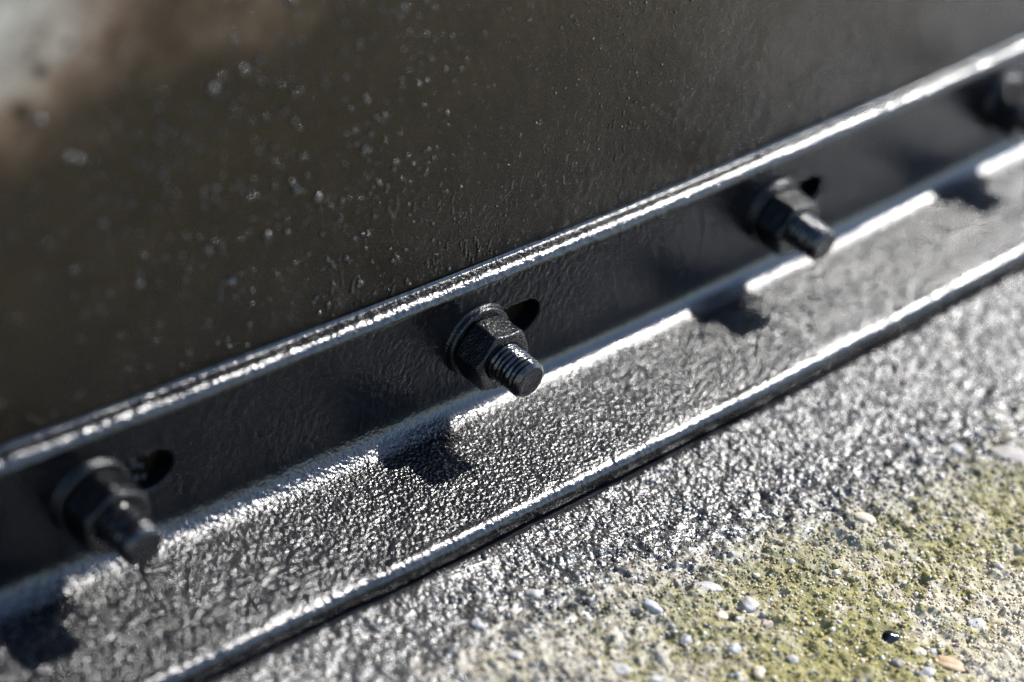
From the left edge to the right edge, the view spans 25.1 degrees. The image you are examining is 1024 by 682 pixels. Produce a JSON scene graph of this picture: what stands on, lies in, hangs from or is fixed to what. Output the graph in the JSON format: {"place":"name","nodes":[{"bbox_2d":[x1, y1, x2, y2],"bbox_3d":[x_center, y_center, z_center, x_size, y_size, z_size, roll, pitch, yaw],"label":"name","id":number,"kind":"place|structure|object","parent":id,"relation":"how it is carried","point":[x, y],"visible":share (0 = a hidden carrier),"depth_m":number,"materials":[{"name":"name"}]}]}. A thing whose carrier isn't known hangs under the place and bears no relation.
{"place":"outdoors","nodes":[
{"label":"outdoors","id":0,"kind":"place"},
{"bbox_2d":[196,264,1023,681],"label":"ground","id":1,"kind":"structure","parent":0,"point":[336,630],"depth_m":0.69,"materials":[{"name":"concrete"}]},
{"bbox_2d":[471,618,484,629],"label":"pebble","id":2,"kind":"object","parent":1,"relation":"on","point":[477,623],"visible":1,"depth_m":0.65,"materials":[{"name":"grey stone"}]},
{"bbox_2d":[0,34,1023,681],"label":"steel angle","id":3,"kind":"object","parent":1,"relation":"on","point":[298,482],"visible":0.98,"depth_m":0.70,"materials":[{"name":"black paint"}]},
{"bbox_2d":[51,458,162,572],"bbox_3d":[-0.104,0.048,0.610,0.025,0.025,0.027,-23,46,-37],"label":"bolt","id":4,"kind":"object","parent":3,"relation":"on","point":[100,506],"visible":1,"depth_m":0.61,"materials":[{"name":"black paint"}]},
{"bbox_2d":[444,303,543,396],"bbox_3d":[-0.003,0.006,0.695,0.025,0.025,0.025,-23,48,-38],"label":"bolt","id":5,"kind":"object","parent":3,"relation":"on","point":[486,347],"visible":1,"depth_m":0.69,"materials":[{"name":"black paint"}]},
{"bbox_2d":[747,178,834,260],"bbox_3d":[0.097,-0.038,0.781,0.025,0.025,0.025,-24,49,-38],"label":"bolt","id":6,"kind":"object","parent":3,"relation":"on","point":[783,220],"visible":1,"depth_m":0.78,"materials":[{"name":"black paint"}]},
{"bbox_2d":[981,72,1023,143],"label":"bolt","id":7,"kind":"object","parent":3,"relation":"on","point":[1003,113],"visible":1,"depth_m":0.86,"materials":[{"name":"black paint"}]},
{"bbox_2d":[0,0,1023,473],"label":"tank wall","id":8,"kind":"structure","parent":1,"relation":"on","point":[188,188],"depth_m":0.62,"materials":[{"name":"black metal"}]},
{"bbox_2d":[507,650,524,659],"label":"pebble","id":9,"kind":"object","parent":1,"relation":"on","point":[513,655],"visible":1,"depth_m":0.64,"materials":[{"name":"white stone"}]},
{"bbox_2d":[524,589,542,598],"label":"pebble","id":10,"kind":"object","parent":1,"relation":"on","point":[535,593],"visible":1,"depth_m":0.66,"materials":[{"name":"white stone"}]},
{"bbox_2d":[584,615,591,620],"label":"pebble","id":11,"kind":"object","parent":1,"relation":"on","point":[588,618],"visible":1,"depth_m":0.66,"materials":[{"name":"white stone"}]},
{"bbox_2d":[612,663,632,674],"bbox_3d":[0.030,0.092,0.644,0.007,0.003,0.005,2,37,-12],"label":"pebble","id":12,"kind":"object","parent":1,"relation":"on","point":[620,669],"visible":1,"depth_m":0.64,"materials":[{"name":"white stone"}]},
{"bbox_2d":[642,598,662,614],"bbox_3d":[0.041,0.077,0.666,0.008,0.003,0.004,32,41,27],"label":"pebble","id":13,"kind":"object","parent":1,"relation":"on","point":[654,607],"visible":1,"depth_m":0.66,"materials":[{"name":"grey stone"}]},
{"bbox_2d":[650,675,662,681],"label":"pebble","id":14,"kind":"object","parent":1,"relation":"on","point":[655,678],"visible":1,"depth_m":0.64,"materials":[{"name":"white stone"}]},
{"bbox_2d":[680,634,700,644],"bbox_3d":[0.051,0.086,0.659,0.006,0.003,0.005,9,36,-3],"label":"pebble","id":15,"kind":"object","parent":1,"relation":"on","point":[685,639],"visible":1,"depth_m":0.66,"materials":[{"name":"grey stone"}]},
{"bbox_2d":[687,581,722,591],"bbox_3d":[0.057,0.073,0.677,0.012,0.003,0.005,7,36,-5],"label":"pebble","id":16,"kind":"object","parent":1,"relation":"on","point":[706,586],"visible":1,"depth_m":0.68,"materials":[{"name":"grey stone"}]},
{"bbox_2d":[714,611,727,620],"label":"pebble","id":17,"kind":"object","parent":1,"relation":"on","point":[720,614],"visible":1,"depth_m":0.67,"materials":[{"name":"beige stone"}]},
{"bbox_2d":[727,643,741,654],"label":"pebble","id":18,"kind":"object","parent":1,"relation":"on","point":[735,649],"visible":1,"depth_m":0.66,"materials":[{"name":"grey stone"}]},
{"bbox_2d":[737,596,759,612],"bbox_3d":[0.069,0.077,0.674,0.006,0.005,0.007,29,40,23],"label":"pebble","id":19,"kind":"object","parent":1,"relation":"on","point":[748,604],"visible":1,"depth_m":0.67,"materials":[{"name":"white stone"}]},
{"bbox_2d":[478,416,1023,681],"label":"moss","id":20,"kind":"object","parent":1,"relation":"on","point":[826,590],"visible":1,"depth_m":0.68,"materials":[{"name":"green plant"}]},
{"bbox_2d":[752,573,759,577],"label":"pebble","id":21,"kind":"object","parent":1,"relation":"on","point":[755,575],"visible":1,"depth_m":0.69,"materials":[{"name":"beige stone"}]},
{"bbox_2d":[753,665,765,679],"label":"pebble","id":22,"kind":"object","parent":1,"relation":"on","point":[759,672],"visible":1,"depth_m":0.65,"materials":[{"name":"beige stone"}]},
{"bbox_2d":[762,619,773,628],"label":"pebble","id":23,"kind":"object","parent":1,"relation":"on","point":[766,623],"visible":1,"depth_m":0.67,"materials":[{"name":"pink stone"}]},
{"bbox_2d":[787,558,795,563],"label":"pebble","id":24,"kind":"object","parent":1,"relation":"on","point":[790,560],"visible":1,"depth_m":0.69,"materials":[{"name":"white stone"}]},
{"bbox_2d":[785,654,798,663],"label":"pebble","id":25,"kind":"object","parent":1,"relation":"on","point":[792,659],"visible":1,"depth_m":0.66,"materials":[{"name":"white stone"}]},
{"bbox_2d":[850,535,856,540],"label":"pebble","id":26,"kind":"object","parent":1,"relation":"on","point":[853,537],"visible":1,"depth_m":0.70,"materials":[{"name":"stone"}]},
{"bbox_2d":[853,512,875,522],"bbox_3d":[0.109,0.055,0.713,0.008,0.003,0.005,19,37,11],"label":"pebble","id":27,"kind":"object","parent":1,"relation":"on","point":[862,517],"visible":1,"depth_m":0.71,"materials":[{"name":"beige stone"}]},
{"bbox_2d":[881,630,900,643],"bbox_3d":[0.110,0.087,0.673,0.008,0.004,0.005,-1,38,-16],"label":"pebble","id":28,"kind":"object","parent":1,"relation":"on","point":[890,636],"visible":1,"depth_m":0.67,"materials":[{"name":"stone"}]},
{"bbox_2d":[890,658,902,667],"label":"pebble","id":29,"kind":"object","parent":1,"relation":"on","point":[897,663],"visible":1,"depth_m":0.66,"materials":[{"name":"stone"}]},
{"bbox_2d":[906,437,919,446],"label":"pebble","id":30,"kind":"object","parent":1,"relation":"on","point":[912,441],"visible":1,"depth_m":0.75,"materials":[{"name":"white stone"}]},
{"bbox_2d":[909,556,921,561],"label":"pebble","id":31,"kind":"object","parent":1,"relation":"on","point":[915,558],"visible":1,"depth_m":0.70,"materials":[{"name":"white stone"}]},
{"bbox_2d":[912,648,926,656],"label":"pebble","id":32,"kind":"object","parent":1,"relation":"on","point":[919,651],"visible":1,"depth_m":0.67,"materials":[{"name":"beige stone"}]},
{"bbox_2d":[918,667,935,676],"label":"pebble","id":33,"kind":"object","parent":1,"relation":"on","point":[926,671],"visible":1,"depth_m":0.66,"materials":[{"name":"grey stone"}]},
{"bbox_2d":[928,648,937,654],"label":"pebble","id":34,"kind":"object","parent":1,"relation":"on","point":[933,651],"visible":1,"depth_m":0.67,"materials":[{"name":"grey stone"}]},
{"bbox_2d":[934,655,965,671],"bbox_3d":[0.127,0.094,0.667,0.010,0.002,0.005,16,36,7],"label":"pebble","id":35,"kind":"object","parent":1,"relation":"on","point":[951,663],"visible":1,"depth_m":0.67,"materials":[{"name":"beige stone"}]},
{"bbox_2d":[951,444,965,453],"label":"pebble","id":36,"kind":"object","parent":1,"relation":"on","point":[958,449],"visible":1,"depth_m":0.75,"materials":[{"name":"grey stone"}]},
{"bbox_2d":[968,618,985,627],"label":"pebble","id":37,"kind":"object","parent":1,"relation":"on","point":[974,624],"visible":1,"depth_m":0.68,"materials":[{"name":"grey stone"}]},
{"bbox_2d":[994,563,1003,569],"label":"pebble","id":38,"kind":"object","parent":1,"relation":"on","point":[998,566],"visible":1,"depth_m":0.70,"materials":[{"name":"grey stone"}]},
{"bbox_2d":[991,445,1023,462],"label":"pebble","id":39,"kind":"object","parent":1,"relation":"on","point":[1015,454],"visible":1,"depth_m":0.75,"materials":[{"name":"stone"}]}
]}

